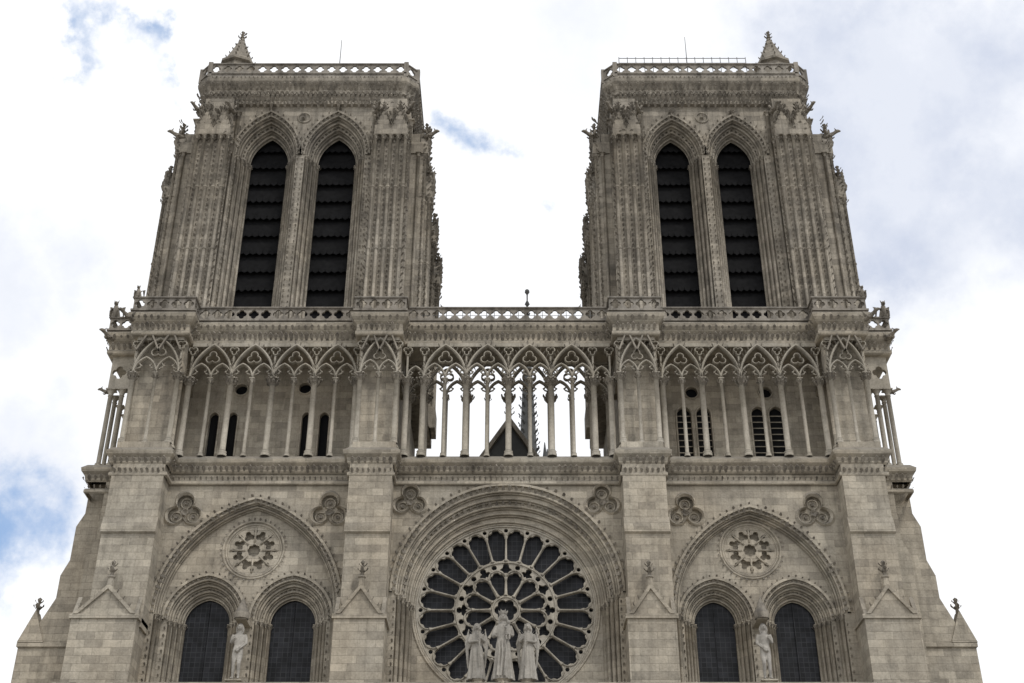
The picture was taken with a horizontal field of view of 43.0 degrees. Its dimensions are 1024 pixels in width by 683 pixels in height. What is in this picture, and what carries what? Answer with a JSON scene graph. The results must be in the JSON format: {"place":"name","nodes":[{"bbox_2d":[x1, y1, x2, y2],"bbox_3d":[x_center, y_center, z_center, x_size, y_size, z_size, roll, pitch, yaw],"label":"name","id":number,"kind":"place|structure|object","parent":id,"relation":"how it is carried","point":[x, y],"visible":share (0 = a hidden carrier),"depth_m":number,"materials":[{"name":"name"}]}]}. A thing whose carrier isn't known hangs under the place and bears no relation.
{"place":"outdoors","nodes":[
{"label":"outdoors","id":0,"kind":"place"},
{"bbox_2d":[465,623,488,681],"bbox_3d":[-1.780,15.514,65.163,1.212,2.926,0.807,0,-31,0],"label":"angel statue","id":1,"kind":"object","parent":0,"point":[476,639],"visible":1,"depth_m":65.10,"materials":[{"name":"stone"}]},
{"bbox_2d":[489,427,527,455],"bbox_3d":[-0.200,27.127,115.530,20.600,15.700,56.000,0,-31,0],"label":"nave roof","id":2,"kind":"structure","parent":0,"point":[518,448],"depth_m":94.53,"materials":[{"name":"black metal"}]},
{"bbox_2d":[480,406,538,455],"bbox_3d":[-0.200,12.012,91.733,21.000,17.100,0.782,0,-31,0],"label":"nave gable coping","id":3,"kind":"object","parent":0,"point":[501,430],"visible":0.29,"depth_m":94.60,"materials":[{"name":"grey stone"}]},
{"bbox_2d":[0,0,1023,682],"label":"sky","id":4,"kind":"structure","parent":0,"point":[925,98],"materials":[{"name":"white"}]},
{"bbox_2d":[516,623,539,681],"bbox_3d":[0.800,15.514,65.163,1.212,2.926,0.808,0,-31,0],"label":"angel statue","id":5,"kind":"object","parent":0,"point":[528,640],"visible":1,"depth_m":65.08,"materials":[{"name":"stone"}]},
{"label":"plaza ground","id":6,"kind":"structure","parent":0,"visible":0},
{"bbox_2d":[52,682,936,682],"bbox_3d":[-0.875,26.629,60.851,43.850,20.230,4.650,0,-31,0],"label":"portal storey","id":7,"kind":"object","parent":6,"relation":"on","point":[494,682],"visible":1,"depth_m":64.11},
{"bbox_2d":[11,338,982,682],"bbox_3d":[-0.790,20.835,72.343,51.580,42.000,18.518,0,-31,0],"label":"buttresses","id":8,"kind":"structure","parent":6,"relation":"on","point":[917,632],"depth_m":69.33,"materials":[{"name":"stone"}]},
{"bbox_2d":[230,623,247,678],"bbox_3d":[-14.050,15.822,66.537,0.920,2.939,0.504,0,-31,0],"label":"saint statue","id":9,"kind":"object","parent":8,"relation":"on","point":[239,639],"visible":1,"depth_m":66.60,"materials":[{"name":"stone"}]},
{"bbox_2d":[33,285,960,681],"bbox_3d":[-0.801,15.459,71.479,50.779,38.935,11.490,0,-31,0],"label":"carved ornament","id":10,"kind":"object","parent":8,"relation":"on","point":[549,381],"visible":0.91,"depth_m":73.33,"materials":[{"name":"stone"}]},
{"bbox_2d":[491,609,514,681],"bbox_3d":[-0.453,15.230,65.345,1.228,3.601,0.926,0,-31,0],"label":"virgin and child statue","id":11,"kind":"object","parent":8,"relation":"on","point":[503,631],"visible":1,"depth_m":65.01,"materials":[{"name":"stone"}]},
{"bbox_2d":[755,623,772,678],"bbox_3d":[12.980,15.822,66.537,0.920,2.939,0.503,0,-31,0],"label":"saint statue","id":12,"kind":"object","parent":8,"relation":"on","point":[763,639],"visible":1,"depth_m":66.58,"materials":[{"name":"stone"}]},
{"bbox_2d":[81,312,915,681],"bbox_3d":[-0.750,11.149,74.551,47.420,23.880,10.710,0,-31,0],"label":"facade walls","id":13,"kind":"structure","parent":6,"relation":"on","point":[257,550],"depth_m":71.65,"materials":[{"name":"stone"}]},
{"bbox_2d":[206,151,784,455],"bbox_3d":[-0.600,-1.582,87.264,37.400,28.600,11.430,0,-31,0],"label":"dark openings","id":14,"kind":"object","parent":13,"relation":"on","point":[323,433],"visible":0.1,"depth_m":76.74,"materials":[{"name":"black"}]},
{"bbox_2d":[95,337,902,464],"bbox_3d":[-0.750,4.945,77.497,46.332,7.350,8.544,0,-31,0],"label":"gallery arcade","id":15,"kind":"object","parent":13,"relation":"on","point":[875,385],"visible":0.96,"depth_m":75.31,"materials":[{"name":"stone"}]},
{"bbox_2d":[178,530,820,681],"bbox_3d":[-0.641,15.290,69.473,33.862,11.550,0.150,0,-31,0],"label":"window glass","id":16,"kind":"object","parent":13,"relation":"attached to","point":[290,646],"visible":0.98,"depth_m":69.48,"materials":[{"name":"black glass"}]},
{"bbox_2d":[106,62,892,331],"bbox_3d":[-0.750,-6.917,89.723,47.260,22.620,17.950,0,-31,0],"label":"balustrades","id":17,"kind":"object","parent":13,"relation":"on","point":[199,310],"visible":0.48,"depth_m":77.67,"materials":[{"name":"stone"}]},
{"bbox_2d":[144,38,859,448],"bbox_3d":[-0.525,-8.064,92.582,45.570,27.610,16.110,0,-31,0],"label":"bell towers","id":18,"kind":"structure","parent":13,"relation":"on","point":[384,226],"depth_m":85.57,"materials":[{"name":"stone"}]},
{"bbox_2d":[232,141,767,318],"bbox_3d":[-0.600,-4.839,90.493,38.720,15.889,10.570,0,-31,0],"label":"louvres","id":19,"kind":"object","parent":18,"relation":"on","point":[671,244],"visible":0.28,"depth_m":85.91,"materials":[{"name":"black wood"}]},
{"bbox_2d":[147,31,859,395],"bbox_3d":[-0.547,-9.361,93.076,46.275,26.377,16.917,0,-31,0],"label":"tower ornament","id":20,"kind":"object","parent":18,"relation":"on","point":[591,135],"visible":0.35,"depth_m":88.17,"materials":[{"name":"stone"}]},
{"bbox_2d":[618,57,746,71],"bbox_3d":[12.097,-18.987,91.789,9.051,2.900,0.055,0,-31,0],"label":"roof railing","id":21,"kind":"object","parent":18,"relation":"on","point":[669,58],"visible":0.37,"depth_m":92.46,"materials":[{"name":"grey stone"}]},
{"bbox_2d":[415,526,595,681],"bbox_3d":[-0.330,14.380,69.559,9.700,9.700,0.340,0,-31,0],"label":"rose tracery","id":22,"kind":"object","parent":13,"relation":"attached to","point":[505,597],"visible":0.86,"depth_m":69.86,"materials":[{"name":"stone"}]},
{"bbox_2d":[422,311,594,318],"bbox_3d":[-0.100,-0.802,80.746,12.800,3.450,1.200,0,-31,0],"label":"terrace fence","id":23,"kind":"object","parent":13,"relation":"on","point":[486,315],"visible":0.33,"depth_m":81.46,"materials":[{"name":"grey stone"}]},
{"bbox_3d":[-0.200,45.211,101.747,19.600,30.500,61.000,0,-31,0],"label":"nave","id":24,"kind":"object","parent":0,"visible":0},
{"bbox_2d":[518,289,547,455],"bbox_3d":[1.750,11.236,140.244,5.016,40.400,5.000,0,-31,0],"label":"crossing spire","id":25,"kind":"structure","parent":24,"relation":"on","point":[524,419],"depth_m":141.49,"materials":[{"name":"grey metal"}]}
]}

